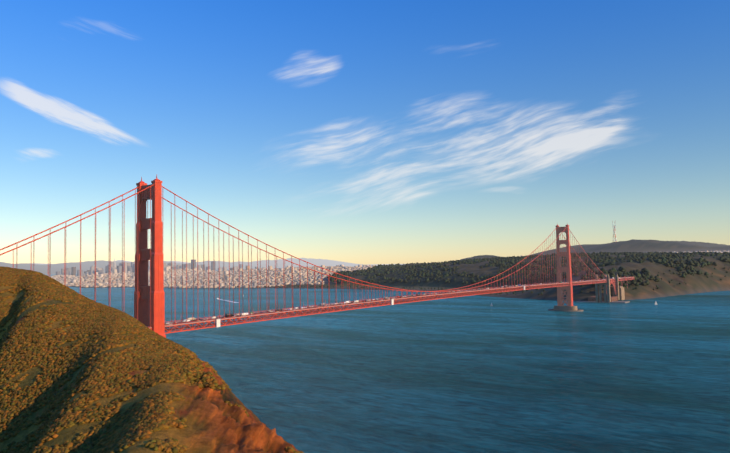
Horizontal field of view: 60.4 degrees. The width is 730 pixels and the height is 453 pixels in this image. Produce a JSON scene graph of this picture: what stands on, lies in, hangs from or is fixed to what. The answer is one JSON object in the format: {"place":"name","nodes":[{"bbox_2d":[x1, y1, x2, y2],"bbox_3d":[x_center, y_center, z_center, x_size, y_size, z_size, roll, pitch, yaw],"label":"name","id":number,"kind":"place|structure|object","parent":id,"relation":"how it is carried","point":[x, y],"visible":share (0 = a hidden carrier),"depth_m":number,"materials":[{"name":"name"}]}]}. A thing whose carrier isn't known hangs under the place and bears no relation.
{"place":"outdoors","nodes":[
{"label":"outdoors","id":0,"kind":"place"},
{"bbox_2d":[29,260,188,264],"bbox_3d":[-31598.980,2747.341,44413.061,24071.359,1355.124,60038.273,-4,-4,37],"label":"distant hills","id":1,"kind":"structure","parent":0,"point":[120,261],"depth_m":60750.48,"materials":[{"name":"grey"}]},
{"bbox_2d":[0,273,297,452],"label":"marin headland hill","id":2,"kind":"structure","parent":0,"point":[214,423],"depth_m":122.07,"materials":[{"name":"brown soil"}]},
{"bbox_2d":[0,266,303,452],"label":"headland shrubs","id":3,"kind":"object","parent":2,"relation":"on","point":[164,359],"visible":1,"depth_m":170.84,"materials":[{"name":"green plant"}]},
{"bbox_2d":[147,279,606,333],"bbox_3d":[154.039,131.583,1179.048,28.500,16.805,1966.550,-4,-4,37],"label":"deck truss","id":4,"kind":"object","parent":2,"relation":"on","point":[197,326],"visible":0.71,"depth_m":921.70,"materials":[{"name":"red metal"}]},
{"bbox_2d":[215,286,524,326],"bbox_3d":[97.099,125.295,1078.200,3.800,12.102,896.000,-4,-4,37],"label":"deck maintenance travelers","id":5,"kind":"object","parent":4,"relation":"hanging from","point":[217,322],"visible":0.94,"depth_m":722.50,"materials":[{"name":"paint"}]},
{"bbox_2d":[149,280,597,327],"bbox_3d":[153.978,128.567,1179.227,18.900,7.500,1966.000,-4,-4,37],"label":"deck roadway","id":6,"kind":"structure","parent":4,"relation":"on","point":[306,308],"depth_m":832.60,"materials":[{"name":"metal"}]},
{"bbox_2d":[181,278,592,321],"bbox_3d":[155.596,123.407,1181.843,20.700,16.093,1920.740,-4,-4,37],"label":"cars","id":7,"kind":"object","parent":6,"relation":"on","point":[325,302],"visible":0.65,"depth_m":846.81,"materials":[{"name":"metal"}]},
{"bbox_2d":[165,277,624,324],"bbox_3d":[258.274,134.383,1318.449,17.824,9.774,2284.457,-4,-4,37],"label":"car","id":8,"kind":"object","parent":6,"relation":"on","point":[363,301],"visible":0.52,"depth_m":938.98,"materials":[{"name":"paint"}]},
{"bbox_2d":[0,258,362,273],"bbox_3d":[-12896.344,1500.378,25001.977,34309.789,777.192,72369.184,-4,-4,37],"label":"hills","id":9,"kind":"structure","parent":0,"point":[83,266],"depth_m":36967.58,"materials":[{"name":"grey"}]},
{"bbox_2d":[0,0,729,264],"label":"sky","id":10,"kind":"structure","parent":0,"point":[364,132],"materials":[{"name":"blue"}]},
{"bbox_2d":[44,264,729,452],"bbox_3d":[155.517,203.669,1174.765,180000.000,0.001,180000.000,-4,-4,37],"label":"sea water","id":11,"kind":"structure","parent":0,"point":[472,374],"depth_m":797.79,"materials":[{"name":"blue liquid"}]},
{"bbox_2d":[134,175,165,337],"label":"tower","id":12,"kind":"structure","parent":11,"relation":"in","point":[150,305],"depth_m":665.68,"materials":[{"name":"metal"}]},
{"bbox_2d":[555,224,572,305],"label":"tower","id":13,"kind":"structure","parent":11,"relation":"in","point":[568,289],"depth_m":1688.76,"materials":[{"name":"metal"}]},
{"bbox_2d":[548,309,583,311],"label":"pier fender","id":14,"kind":"object","parent":11,"relation":"in","point":[578,310],"visible":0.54,"depth_m":1658.78,"materials":[{"name":"concrete"}]},
{"bbox_2d":[576,296,629,302],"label":"fort","id":15,"kind":"structure","parent":11,"relation":"in","point":[592,299],"depth_m":1987.06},
{"bbox_2d":[60,239,729,300],"bbox_3d":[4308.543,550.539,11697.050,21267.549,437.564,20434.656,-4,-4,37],"label":"san francisco terrain","id":16,"kind":"structure","parent":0,"point":[698,283],"depth_m":3112.55,"materials":[{"name":"green plant"}]},
{"bbox_2d":[50,250,728,287],"bbox_3d":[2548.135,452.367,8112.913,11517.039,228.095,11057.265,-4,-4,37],"label":"city buildings","id":17,"kind":"structure","parent":16,"relation":"on","point":[178,276],"depth_m":5341.79,"materials":[{"name":"white concrete"}]},
{"bbox_2d":[225,251,729,294],"bbox_3d":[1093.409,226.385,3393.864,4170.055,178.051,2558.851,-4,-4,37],"label":"trees","id":18,"kind":"object","parent":16,"relation":"on","point":[659,258],"visible":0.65,"depth_m":3113.79,"materials":[{"name":"green plant"}]},
{"bbox_2d":[595,274,610,302],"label":"pylon","id":19,"kind":"object","parent":16,"relation":"on","point":[598,294],"visible":0.94,"depth_m":1957.85,"materials":[{"name":"concrete"}]},
{"bbox_2d":[604,274,618,299],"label":"pylon","id":20,"kind":"object","parent":16,"relation":"on","point":[616,284],"visible":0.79,"depth_m":2029.53,"materials":[{"name":"concrete"}]},
{"bbox_2d":[0,184,615,291],"bbox_3d":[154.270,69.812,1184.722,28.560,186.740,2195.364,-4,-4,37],"label":"cables","id":21,"kind":"object","parent":20,"relation":"attached to","point":[245,242],"visible":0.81,"depth_m":755.30,"materials":[{"name":"red metal"}]},
{"bbox_2d":[13,187,602,323],"bbox_3d":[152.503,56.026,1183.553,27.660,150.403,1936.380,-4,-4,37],"label":"suspender ropes","id":22,"kind":"object","parent":21,"relation":"hanging from","point":[49,266],"visible":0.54,"depth_m":752.08,"materials":[{"name":"red metal"}]},
{"bbox_2d":[603,286,624,299],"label":"anchorage","id":23,"kind":"object","parent":16,"relation":"on","point":[621,293],"visible":0.27,"depth_m":2044.37,"materials":[{"name":"concrete"}]},
{"bbox_2d":[601,280,632,294],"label":"steel arch","id":24,"kind":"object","parent":16,"relation":"on","point":[613,283],"visible":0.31,"depth_m":2024.88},
{"bbox_2d":[611,277,633,280],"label":"approach viaduct","id":25,"kind":"object","parent":16,"relation":"on","point":[630,278],"visible":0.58,"depth_m":2142.34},
{"bbox_2d":[554,305,577,309],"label":"tower pier","id":26,"kind":"structure","parent":0,"point":[563,307],"depth_m":1674.82,"materials":[{"name":"grey concrete"}]},
{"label":"viaduct deck roadway","id":27,"kind":"structure","parent":0,"visible":0},
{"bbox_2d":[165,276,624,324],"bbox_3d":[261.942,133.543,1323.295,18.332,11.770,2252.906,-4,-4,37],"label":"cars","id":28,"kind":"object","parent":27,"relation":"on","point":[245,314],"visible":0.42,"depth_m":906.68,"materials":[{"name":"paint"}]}
]}

